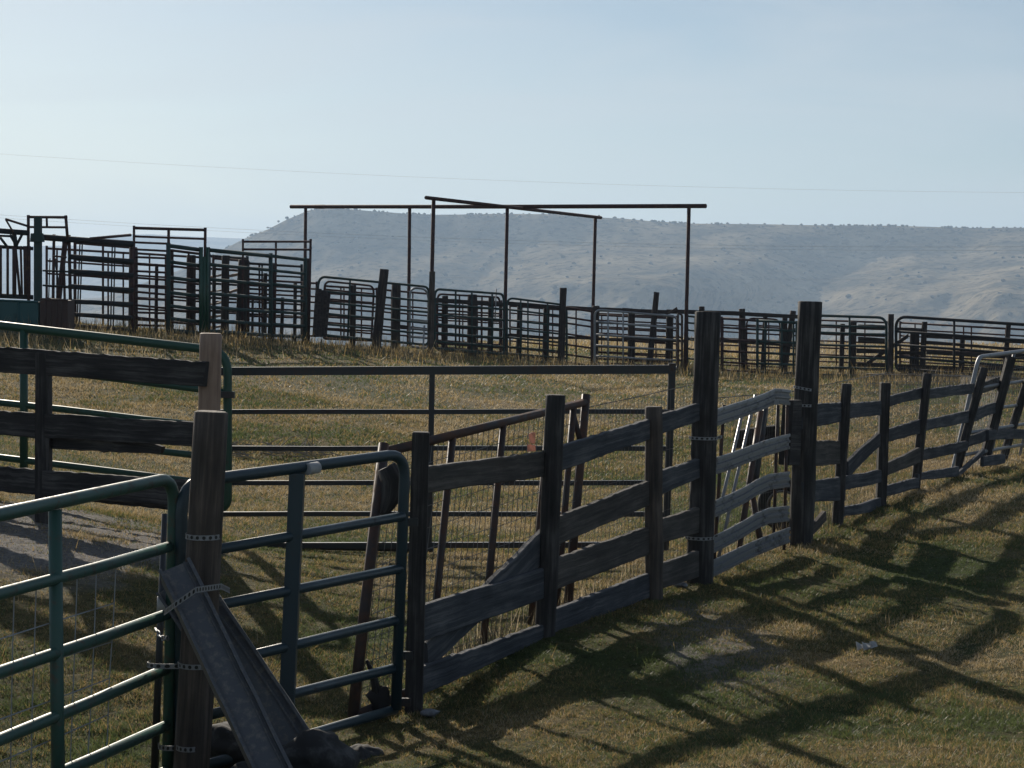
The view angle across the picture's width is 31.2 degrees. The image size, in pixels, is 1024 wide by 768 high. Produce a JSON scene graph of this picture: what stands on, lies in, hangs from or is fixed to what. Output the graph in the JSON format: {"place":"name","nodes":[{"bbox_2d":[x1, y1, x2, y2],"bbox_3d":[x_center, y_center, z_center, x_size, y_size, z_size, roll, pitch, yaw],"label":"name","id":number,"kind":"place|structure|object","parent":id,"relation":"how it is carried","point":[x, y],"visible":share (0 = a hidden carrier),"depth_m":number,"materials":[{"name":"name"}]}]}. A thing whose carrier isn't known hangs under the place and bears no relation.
{"place":"outdoors","nodes":[
{"label":"outdoors","id":0,"kind":"place"},
{"bbox_2d":[8,215,830,246],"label":"power line","id":1,"kind":"object","parent":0,"point":[457,238],"visible":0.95,"depth_m":149.61,"materials":[{"name":"metal"}]},
{"bbox_2d":[8,218,975,250],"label":"power line","id":2,"kind":"object","parent":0,"point":[618,246],"visible":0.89,"depth_m":149.62,"materials":[{"name":"metal"}]},
{"bbox_2d":[0,329,1023,767],"bbox_3d":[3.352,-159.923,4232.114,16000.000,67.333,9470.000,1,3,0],"label":"ground","id":3,"kind":"structure","parent":0,"point":[20,547],"depth_m":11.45,"materials":[{"name":"plant"}]},
{"bbox_2d":[0,299,39,334],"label":"feed trough","id":4,"kind":"object","parent":3,"relation":"on","point":[11,310],"visible":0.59,"depth_m":31.44,"materials":[{"name":"teal paint"}]},
{"bbox_2d":[0,215,68,300],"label":"cattle chute","id":5,"kind":"object","parent":3,"relation":"on","point":[36,237],"visible":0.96,"depth_m":32.73,"materials":[{"name":"green metal"}]},
{"bbox_2d":[40,298,74,335],"bbox_3d":[-7.856,-1.159,31.679,0.474,0.648,0.518,1,3,0],"label":"metal drum box","id":6,"kind":"object","parent":3,"relation":"on","point":[62,311],"visible":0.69,"depth_m":31.43,"materials":[{"name":"metal"}]},
{"bbox_2d":[45,246,128,325],"bbox_3d":[-8.532,-1.910,37.028,1.762,1.712,0.056,0,3,-22],"label":"pipe fence","id":7,"kind":"object","parent":3,"relation":"on","point":[47,248],"visible":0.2,"depth_m":36.99,"materials":[{"name":"brown metal"}]},
{"bbox_2d":[43,234,133,331],"bbox_3d":[-7.997,-1.872,34.167,1.688,1.761,1.282,0,3,-24],"label":"pipe fence","id":8,"kind":"object","parent":3,"relation":"on","point":[61,286],"visible":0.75,"depth_m":33.66,"materials":[{"name":"brown metal"}]},
{"bbox_2d":[89,234,131,239],"bbox_3d":[-7.316,-2.683,33.419,0.045,0.164,1.132,3,3,27],"label":"loose pole","id":9,"kind":"object","parent":8,"relation":"on","point":[110,236],"visible":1,"depth_m":33.39,"materials":[{"name":"grey metal"}]},
{"bbox_2d":[0,474,178,767],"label":"pipe gate","id":10,"kind":"structure","parent":3,"relation":"on","point":[54,580],"depth_m":7.14,"materials":[{"name":"metal"}]},
{"bbox_2d":[154,627,169,640],"bbox_3d":[-1.516,1.086,7.953,0.107,0.032,0.187,1,3,0],"label":"gate chain","id":11,"kind":"object","parent":10,"relation":"attached to","point":[160,635],"visible":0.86,"depth_m":7.89,"materials":[{"name":"metal"}]},
{"bbox_2d":[73,243,128,324],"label":"pipe fence","id":12,"kind":"object","parent":3,"relation":"on","point":[75,267],"visible":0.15,"depth_m":35.88,"materials":[{"name":"brown metal"}]},
{"bbox_2d":[0,333,221,523],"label":"board fence","id":13,"kind":"object","parent":3,"relation":"on","point":[45,428],"visible":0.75,"depth_m":13.25,"materials":[{"name":"brown wood"}]},
{"bbox_2d":[0,321,234,511],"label":"pipe gate","id":14,"kind":"structure","parent":3,"relation":"on","point":[23,404],"depth_m":14.40,"materials":[{"name":"metal"}]},
{"bbox_2d":[0,234,241,300],"bbox_3d":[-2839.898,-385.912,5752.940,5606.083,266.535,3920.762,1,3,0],"label":"distant hills","id":15,"kind":"structure","parent":3,"relation":"on","point":[217,243],"depth_m":5552.16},
{"bbox_2d":[151,514,167,767],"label":"steel post","id":16,"kind":"object","parent":3,"relation":"on","point":[157,700],"visible":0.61,"depth_m":8.18,"materials":[{"name":"metal"}]},
{"bbox_2d":[136,251,198,329],"bbox_3d":[-6.936,-1.824,37.040,1.480,1.691,0.062,-1,3,-38],"label":"pipe fence","id":17,"kind":"object","parent":3,"relation":"on","point":[149,275],"visible":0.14,"depth_m":36.81,"materials":[{"name":"brown metal"}]},
{"bbox_2d":[133,226,206,333],"bbox_3d":[-6.536,-1.940,34.961,1.580,2.141,0.108,-1,3,-39],"label":"chute frame","id":18,"kind":"object","parent":3,"relation":"on","point":[168,237],"visible":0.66,"depth_m":34.74,"materials":[{"name":"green metal"}]},
{"bbox_2d":[169,249,198,334],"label":"pipe fence","id":19,"kind":"object","parent":3,"relation":"on","point":[183,282],"visible":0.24,"depth_m":35.27,"materials":[{"name":"green metal"}]},
{"bbox_2d":[166,243,202,334],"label":"pipe fence","id":20,"kind":"object","parent":3,"relation":"on","point":[169,278],"visible":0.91,"depth_m":34.53,"materials":[{"name":"metal"}]},
{"bbox_2d":[147,410,229,767],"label":"brace post","id":21,"kind":"object","parent":3,"relation":"on","point":[191,748],"visible":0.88,"depth_m":7.63,"materials":[{"name":"brown wood"}]},
{"bbox_2d":[199,248,208,333],"bbox_3d":[-5.847,-1.733,34.830,0.206,1.693,0.086,-1,4,-43],"label":"pipe post","id":22,"kind":"object","parent":3,"relation":"on","point":[204,294],"visible":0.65,"depth_m":34.80,"materials":[{"name":"metal"}]},
{"bbox_2d":[206,247,272,336],"bbox_3d":[-5.326,-1.776,35.910,0.109,1.732,2.143,3,3,28],"label":"pipe fence","id":23,"kind":"object","parent":22,"relation":"attached to","point":[269,284],"visible":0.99,"depth_m":35.99,"materials":[{"name":"metal"}]},
{"bbox_2d":[128,247,308,342],"bbox_3d":[-5.649,-1.602,36.713,0.495,2.106,4.999,3,3,36],"label":"alley fence","id":24,"kind":"object","parent":3,"relation":"on","point":[224,301],"visible":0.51,"depth_m":36.39,"materials":[{"name":"teal painted steel"}]},
{"bbox_2d":[159,557,292,767],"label":"brace beam","id":25,"kind":"structure","parent":3,"relation":"on","point":[243,711],"depth_m":7.17,"materials":[{"name":"wood"}]},
{"bbox_2d":[210,721,244,767],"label":"boulder","id":26,"kind":"object","parent":3,"relation":"on","point":[223,741],"visible":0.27,"depth_m":8.18,"materials":[{"name":"stone"}]},
{"bbox_2d":[212,256,245,334],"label":"pipe fence","id":27,"kind":"object","parent":3,"relation":"on","point":[214,258],"visible":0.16,"depth_m":37.17,"materials":[{"name":"green metal"}]},
{"bbox_2d":[210,253,248,331],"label":"pipe fence","id":28,"kind":"object","parent":3,"relation":"on","point":[233,257],"visible":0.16,"depth_m":37.31,"materials":[{"name":"metal"}]},
{"bbox_2d":[156,589,308,744],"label":"brace beam","id":29,"kind":"structure","parent":3,"relation":"on","point":[287,721],"depth_m":7.80,"materials":[{"name":"wood"}]},
{"bbox_2d":[231,761,248,767],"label":"boulder","id":30,"kind":"object","parent":3,"relation":"on","point":[242,764],"visible":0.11,"depth_m":7.31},
{"bbox_2d":[178,422,340,459],"bbox_3d":[-2.973,0.765,21.054,2.255,0.678,1.348,1,3,0],"label":"brush pile","id":31,"kind":"object","parent":3,"relation":"on","point":[280,452],"visible":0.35,"depth_m":20.98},
{"bbox_2d":[248,261,302,334],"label":"pipe fence","id":32,"kind":"object","parent":3,"relation":"on","point":[300,266],"visible":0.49,"depth_m":38.98,"materials":[{"name":"metal"}]},
{"bbox_2d":[241,239,311,341],"bbox_3d":[-4.816,-1.901,37.588,0.090,2.228,2.317,3,3,30],"label":"chute frame","id":33,"kind":"object","parent":3,"relation":"on","point":[275,249],"visible":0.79,"depth_m":37.54,"materials":[{"name":"brown metal"}]},
{"bbox_2d":[247,277,317,336],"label":"pipe fence","id":34,"kind":"object","parent":3,"relation":"on","point":[259,300],"visible":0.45,"depth_m":38.17,"materials":[{"name":"brown metal"}]},
{"bbox_2d":[272,255,306,338],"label":"pipe fence","id":35,"kind":"object","parent":3,"relation":"on","point":[304,301],"visible":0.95,"depth_m":37.47,"materials":[{"name":"metal"}]},
{"bbox_2d":[174,450,417,767],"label":"pipe gate","id":36,"kind":"structure","parent":3,"relation":"on","point":[294,535],"depth_m":8.52,"materials":[{"name":"metal"}]},
{"bbox_2d":[282,728,359,767],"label":"boulder","id":37,"kind":"object","parent":3,"relation":"on","point":[314,748],"visible":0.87,"depth_m":7.30,"materials":[{"name":"stone"}]},
{"bbox_2d":[312,287,330,336],"bbox_3d":[-3.958,-1.487,38.026,0.272,1.034,0.580,2,3,7],"label":"plank stack","id":38,"kind":"object","parent":3,"relation":"on","point":[321,312],"visible":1,"depth_m":38.00,"materials":[{"name":"grey wood"}]},
{"bbox_2d":[322,281,374,341],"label":"pipe gate","id":39,"kind":"structure","parent":3,"relation":"on","point":[372,302],"depth_m":39.85,"materials":[{"name":"brown metal"}]},
{"bbox_2d":[325,285,377,341],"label":"pipe fence","id":40,"kind":"object","parent":3,"relation":"on","point":[347,287],"visible":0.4,"depth_m":41.20,"materials":[{"name":"green metal"}]},
{"bbox_2d":[350,744,383,760],"bbox_3d":[-0.709,1.739,8.386,0.251,0.182,0.209,1,3,0],"label":"boulder","id":41,"kind":"object","parent":3,"relation":"on","point":[366,751],"visible":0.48,"depth_m":8.36,"materials":[{"name":"stone"}]},
{"bbox_2d":[317,276,428,345],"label":"pipe gate","id":42,"kind":"structure","parent":3,"relation":"on","point":[348,304],"depth_m":39.70,"materials":[{"name":"metal"}]},
{"bbox_2d":[365,659,390,710],"bbox_3d":[-0.674,1.523,9.177,0.122,0.288,0.096,1,3,-15],"label":"dead root","id":43,"kind":"object","parent":3,"relation":"on","point":[378,695],"visible":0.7,"depth_m":9.15,"materials":[{"name":"brown wood"}]},
{"bbox_2d":[371,269,388,349],"bbox_3d":[-2.876,-1.455,39.721,0.387,2.086,0.217,1,3,0],"label":"wooden post","id":44,"kind":"object","parent":3,"relation":"on","point":[380,305],"visible":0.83,"depth_m":39.63,"materials":[{"name":"brown wood"}]},
{"bbox_2d":[382,289,426,342],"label":"pipe fence","id":45,"kind":"object","parent":3,"relation":"on","point":[413,306],"visible":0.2,"depth_m":43.07,"materials":[{"name":"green metal"}]},
{"bbox_2d":[409,287,427,348],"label":"pipe gate","id":46,"kind":"structure","parent":3,"relation":"on","point":[410,319],"depth_m":41.20,"materials":[{"name":"metal"}]},
{"bbox_2d":[420,708,439,716],"bbox_3d":[-0.408,1.639,9.134,0.101,0.046,0.063,1,3,0],"label":"pale stone","id":47,"kind":"object","parent":3,"relation":"on","point":[429,712],"visible":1,"depth_m":9.12,"materials":[{"name":"stone"}]},
{"bbox_2d":[427,271,434,354],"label":"wooden post","id":48,"kind":"object","parent":3,"relation":"on","point":[431,308],"visible":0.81,"depth_m":40.83,"materials":[{"name":"brown wood"}]},
{"bbox_2d":[220,363,675,551],"bbox_3d":[-0.581,0.582,14.370,3.697,1.589,0.171,2,3,9],"label":"pipe fence","id":49,"kind":"object","parent":3,"relation":"on","point":[669,369],"visible":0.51,"depth_m":14.29,"materials":[{"name":"metal"}]},
{"bbox_2d":[347,394,589,717],"bbox_3d":[-0.220,0.859,10.435,0.230,1.500,3.117,2,3,24],"label":"framed wire fence","id":50,"kind":"object","parent":3,"relation":"on","point":[579,430],"visible":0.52,"depth_m":10.31,"materials":[{"name":"metal"}]},
{"bbox_2d":[377,463,398,514],"bbox_3d":[-0.621,0.543,9.427,0.140,0.280,0.109,0,3,-15],"label":"broken branch","id":51,"kind":"object","parent":50,"relation":"hanging from","point":[389,476],"visible":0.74,"depth_m":9.39,"materials":[{"name":"brown wood"}]},
{"bbox_2d":[436,293,500,354],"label":"pipe gate","id":52,"kind":"structure","parent":3,"relation":"on","point":[459,310],"depth_m":43.19,"materials":[{"name":"brown metal"}]},
{"bbox_2d":[434,288,504,354],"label":"pipe gate","id":53,"kind":"structure","parent":3,"relation":"on","point":[471,317],"depth_m":42.72,"materials":[{"name":"metal"}]},
{"bbox_2d":[438,300,502,351],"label":"pipe fence","id":54,"kind":"object","parent":3,"relation":"on","point":[462,314],"visible":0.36,"depth_m":45.55,"materials":[{"name":"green metal"}]},
{"bbox_2d":[289,204,706,370],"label":"overhead frame","id":55,"kind":"object","parent":3,"relation":"on","point":[551,206],"visible":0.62,"depth_m":46.69,"materials":[{"name":"brown metal"}]},
{"bbox_2d":[0,323,1023,480],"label":"grass","id":56,"kind":"structure","parent":3,"relation":"on","point":[589,384],"depth_m":29.92,"materials":[{"name":"plant"}]},
{"bbox_2d":[0,308,1023,394],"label":"dry weeds","id":57,"kind":"object","parent":3,"relation":"on","point":[282,341],"visible":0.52,"depth_m":37.45,"materials":[{"name":"brown plant"}]},
{"bbox_2d":[0,440,1023,767],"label":"dry leaf bits","id":58,"kind":"object","parent":3,"relation":"on","point":[598,670],"visible":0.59,"depth_m":9.76,"materials":[{"name":"plant"}]},
{"bbox_2d":[424,196,601,356],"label":"overhead frame","id":59,"kind":"object","parent":3,"relation":"on","point":[435,199],"visible":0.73,"depth_m":45.65,"materials":[{"name":"brown metal"}]},
{"bbox_2d":[509,305,558,359],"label":"pipe fence","id":60,"kind":"object","parent":3,"relation":"on","point":[539,329],"visible":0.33,"depth_m":46.64,"materials":[{"name":"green metal"}]},
{"bbox_2d":[506,297,567,362],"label":"pipe gate","id":61,"kind":"structure","parent":3,"relation":"on","point":[527,329],"depth_m":44.23,"materials":[{"name":"metal"}]},
{"bbox_2d":[404,394,699,714],"bbox_3d":[0.423,0.902,11.064,0.152,1.716,4.163,3,3,27],"label":"board fence","id":62,"kind":"object","parent":3,"relation":"on","point":[538,569],"visible":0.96,"depth_m":10.59,"materials":[{"name":"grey wood"}]},
{"bbox_2d":[527,432,535,451],"bbox_3d":[0.110,0.316,10.001,0.018,0.106,0.063,3,3,36],"label":"plastic tag","id":63,"kind":"object","parent":62,"relation":"attached to","point":[530,448],"visible":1,"depth_m":9.99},
{"bbox_2d":[557,288,566,364],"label":"wooden post","id":64,"kind":"object","parent":3,"relation":"on","point":[562,325],"visible":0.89,"depth_m":44.16,"materials":[{"name":"brown wood"}]},
{"bbox_2d":[349,285,797,371],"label":"board fence","id":65,"kind":"object","parent":3,"relation":"on","point":[740,313],"visible":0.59,"depth_m":44.45,"materials":[{"name":"brown wood"}]},
{"bbox_2d":[565,306,592,364],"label":"pipe fence","id":66,"kind":"object","parent":3,"relation":"on","point":[576,325],"visible":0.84,"depth_m":44.38,"materials":[{"name":"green metal"}]},
{"bbox_2d":[568,384,692,602],"bbox_3d":[0.809,0.743,12.421,0.163,1.439,2.143,3,3,29],"label":"woven wire","id":67,"kind":"object","parent":3,"relation":"on","point":[634,473],"visible":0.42,"depth_m":12.38,"materials":[{"name":"metal"}]},
{"bbox_2d":[598,314,665,364],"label":"pipe fence","id":68,"kind":"object","parent":3,"relation":"on","point":[617,329],"visible":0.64,"depth_m":45.31,"materials":[{"name":"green metal"}]},
{"bbox_2d":[594,309,676,368],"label":"pipe gate","id":69,"kind":"structure","parent":3,"relation":"on","point":[622,335],"depth_m":44.50,"materials":[{"name":"metal"}]},
{"bbox_2d":[598,313,676,363],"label":"pipe fence","id":70,"kind":"object","parent":3,"relation":"on","point":[656,336],"visible":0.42,"depth_m":47.14,"materials":[{"name":"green metal"}]},
{"bbox_2d":[646,292,658,364],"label":"wooden post","id":71,"kind":"object","parent":3,"relation":"on","point":[651,344],"visible":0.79,"depth_m":44.62,"materials":[{"name":"brown wood"}]},
{"bbox_2d":[677,312,682,369],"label":"pipe fence","id":72,"kind":"object","parent":3,"relation":"on","point":[678,337],"visible":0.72,"depth_m":44.35,"materials":[{"name":"metal"}]},
{"bbox_2d":[687,315,694,369],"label":"pipe fence","id":73,"kind":"object","parent":3,"relation":"on","point":[691,316],"visible":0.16,"depth_m":44.62,"materials":[{"name":"metal"}]},
{"bbox_2d":[685,311,721,584],"bbox_3d":[1.362,0.518,12.918,0.258,2.058,0.230,1,3,0],"label":"gate post","id":74,"kind":"object","parent":3,"relation":"on","point":[704,437],"visible":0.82,"depth_m":12.83,"materials":[{"name":"brown wood"}]},
{"bbox_2d":[423,450,1018,694],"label":"fence weeds","id":75,"kind":"object","parent":3,"relation":"on","point":[493,637],"visible":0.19,"depth_m":10.70,"materials":[{"name":"plant"}]},
{"bbox_2d":[714,417,742,525],"bbox_3d":[1.600,0.766,13.748,0.025,1.097,0.695,3,3,27],"label":"leaning pipe","id":76,"kind":"object","parent":3,"relation":"on","point":[733,450],"visible":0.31,"depth_m":13.88,"materials":[{"name":"metal"}]},
{"bbox_2d":[717,395,756,556],"bbox_3d":[1.701,0.720,13.896,0.025,1.255,0.802,2,3,26],"label":"leaning pipe","id":77,"kind":"object","parent":3,"relation":"on","point":[737,474],"visible":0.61,"depth_m":13.90,"materials":[{"name":"metal"}]},
{"bbox_2d":[720,317,756,372],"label":"pipe fence","id":78,"kind":"object","parent":3,"relation":"on","point":[723,339],"visible":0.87,"depth_m":43.99,"materials":[{"name":"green metal"}]},
{"bbox_2d":[736,410,763,564],"bbox_3d":[1.815,0.778,14.049,0.045,1.140,0.682,2,3,21],"label":"leaning pipe","id":79,"kind":"object","parent":3,"relation":"on","point":[751,468],"visible":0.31,"depth_m":14.09,"materials":[{"name":"metal"}]},
{"bbox_2d":[713,388,790,576],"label":"gate","id":80,"kind":"structure","parent":3,"relation":"on","point":[775,481],"depth_m":13.79,"materials":[{"name":"wood"}]},
{"bbox_2d":[750,497,762,538],"bbox_3d":[1.883,1.046,14.111,0.047,0.413,0.167,-1,3,-35],"label":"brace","id":81,"kind":"object","parent":80,"relation":"attached to","point":[753,502],"visible":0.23,"depth_m":14.11,"materials":[{"name":"wood"}]},
{"bbox_2d":[753,408,768,480],"bbox_3d":[1.932,0.519,14.287,0.044,0.659,0.361,2,3,21],"label":"leaning pipe","id":82,"kind":"object","parent":81,"relation":"on","point":[761,438],"visible":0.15,"depth_m":14.31,"materials":[{"name":"metal"}]},
{"bbox_2d":[715,390,793,556],"bbox_3d":[1.923,0.745,14.450,0.090,1.339,2.666,3,3,27],"label":"woven wire","id":83,"kind":"object","parent":3,"relation":"on","point":[761,466],"visible":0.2,"depth_m":14.26,"materials":[{"name":"metal"}]},
{"bbox_2d":[719,323,791,368],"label":"pipe fence","id":84,"kind":"object","parent":3,"relation":"on","point":[768,366],"visible":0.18,"depth_m":46.51,"materials":[{"name":"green metal"}]},
{"bbox_2d":[746,317,780,370],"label":"pipe gate","id":85,"kind":"structure","parent":3,"relation":"on","point":[779,334],"depth_m":44.39,"materials":[{"name":"brown metal"}]},
{"bbox_2d":[513,334,1023,360],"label":"field grass","id":86,"kind":"structure","parent":3,"relation":"on","point":[588,343],"depth_m":66.89,"materials":[{"name":"plant"}]},
{"bbox_2d":[757,480,790,529],"bbox_3d":[2.292,1.021,15.454,0.450,0.447,0.153,2,3,17],"label":"rubber tyre","id":87,"kind":"object","parent":3,"relation":"on","point":[769,495],"visible":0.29,"depth_m":15.44,"materials":[{"name":"rubber"}]},
{"bbox_2d":[756,319,797,374],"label":"pipe fence","id":88,"kind":"object","parent":3,"relation":"on","point":[793,342],"visible":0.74,"depth_m":43.47,"materials":[{"name":"metal"}]},
{"bbox_2d":[778,301,821,545],"bbox_3d":[2.298,0.415,14.887,0.220,2.178,0.513,3,3,38],"label":"gate post","id":89,"kind":"object","parent":3,"relation":"on","point":[804,403],"visible":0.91,"depth_m":14.91,"materials":[{"name":"brown wood"}]},
{"bbox_2d":[815,372,886,528],"bbox_3d":[3.135,0.612,16.829,0.120,1.351,3.050,2,3,24],"label":"woven wire","id":90,"kind":"object","parent":3,"relation":"on","point":[858,427],"visible":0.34,"depth_m":16.97,"materials":[{"name":"metal"}]},
{"bbox_2d":[819,314,887,376],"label":"pipe gate","id":91,"kind":"structure","parent":3,"relation":"on","point":[849,333],"depth_m":42.54,"materials":[{"name":"metal"}]},
{"bbox_2d":[819,319,887,370],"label":"pipe fence","id":92,"kind":"object","parent":3,"relation":"on","point":[836,341],"visible":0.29,"depth_m":45.17,"materials":[{"name":"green metal"}]},
{"bbox_2d":[856,641,876,650],"bbox_3d":[2.053,1.513,10.608,0.122,0.048,0.128,1,3,0],"label":"plastic scrap","id":93,"kind":"object","parent":3,"relation":"on","point":[867,646],"visible":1,"depth_m":10.60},
{"bbox_2d":[887,314,893,377],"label":"wooden post","id":94,"kind":"object","parent":3,"relation":"on","point":[890,361],"visible":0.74,"depth_m":41.88,"materials":[{"name":"brown wood"}]},
{"bbox_2d":[798,356,1023,534],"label":"board fence","id":95,"kind":"object","parent":3,"relation":"on","point":[844,410],"visible":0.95,"depth_m":17.72,"materials":[{"name":"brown wood"}]},
{"bbox_2d":[839,321,1023,376],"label":"board fence","id":96,"kind":"object","parent":3,"relation":"on","point":[915,351],"visible":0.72,"depth_m":42.50,"materials":[{"name":"brown wood"}]},
{"bbox_2d":[886,372,994,483],"bbox_3d":[4.765,0.481,20.137,0.159,1.324,5.550,3,3,27],"label":"woven wire","id":97,"kind":"object","parent":3,"relation":"on","point":[952,410],"visible":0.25,"depth_m":19.63,"materials":[{"name":"metal"}]},
{"bbox_2d":[866,374,1023,396],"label":"woven wire","id":98,"kind":"object","parent":3,"relation":"on","point":[870,383],"visible":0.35,"depth_m":27.02,"materials":[{"name":"metal"}]},
{"bbox_2d":[894,316,1023,379],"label":"pipe gate","id":99,"kind":"structure","parent":3,"relation":"on","point":[909,370],"depth_m":41.08,"materials":[{"name":"metal"}]},
{"bbox_2d":[899,321,1023,374],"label":"pipe fence","id":100,"kind":"object","parent":3,"relation":"on","point":[963,332],"visible":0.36,"depth_m":43.64,"materials":[{"name":"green metal"}]},
{"bbox_2d":[951,349,1023,467],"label":"pipe gate","id":101,"kind":"structure","parent":3,"relation":"on","point":[1013,353],"depth_m":21.43,"materials":[{"name":"metal"}]},
{"bbox_2d":[0,372,1023,553],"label":"grass","id":102,"kind":"structure","parent":0,"point":[929,489],"depth_m":18.64,"materials":[{"name":"plant"}]},
{"bbox_2d":[0,0,1023,245],"label":"sky","id":103,"kind":"structure","parent":0,"point":[895,101],"materials":[{"name":"blue"}]},
{"bbox_2d":[8,154,1023,192],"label":"power line","id":104,"kind":"object","parent":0,"point":[529,181],"visible":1,"depth_m":139.44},
{"bbox_2d":[78,209,1023,346],"bbox_3d":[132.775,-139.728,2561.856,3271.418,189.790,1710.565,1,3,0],"label":"mesa","id":105,"kind":"structure","parent":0,"point":[971,285],"depth_m":2280.84,"materials":[{"name":"stone"}]},
{"bbox_2d":[212,209,1023,344],"bbox_3d":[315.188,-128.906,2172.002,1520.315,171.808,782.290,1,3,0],"label":"juniper scrub","id":106,"kind":"object","parent":105,"relation":"on","point":[721,301],"visible":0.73,"depth_m":2335.74,"materials":[{"name":"plant"}]},
{"bbox_2d":[733,425,779,448],"bbox_3d":[1.963,0.421,14.681,0.070,0.159,0.634,3,3,38],"label":"dark plank","id":107,"kind":"object","parent":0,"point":[751,430],"visible":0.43,"depth_m":14.55,"materials":[{"name":"brown wood"}]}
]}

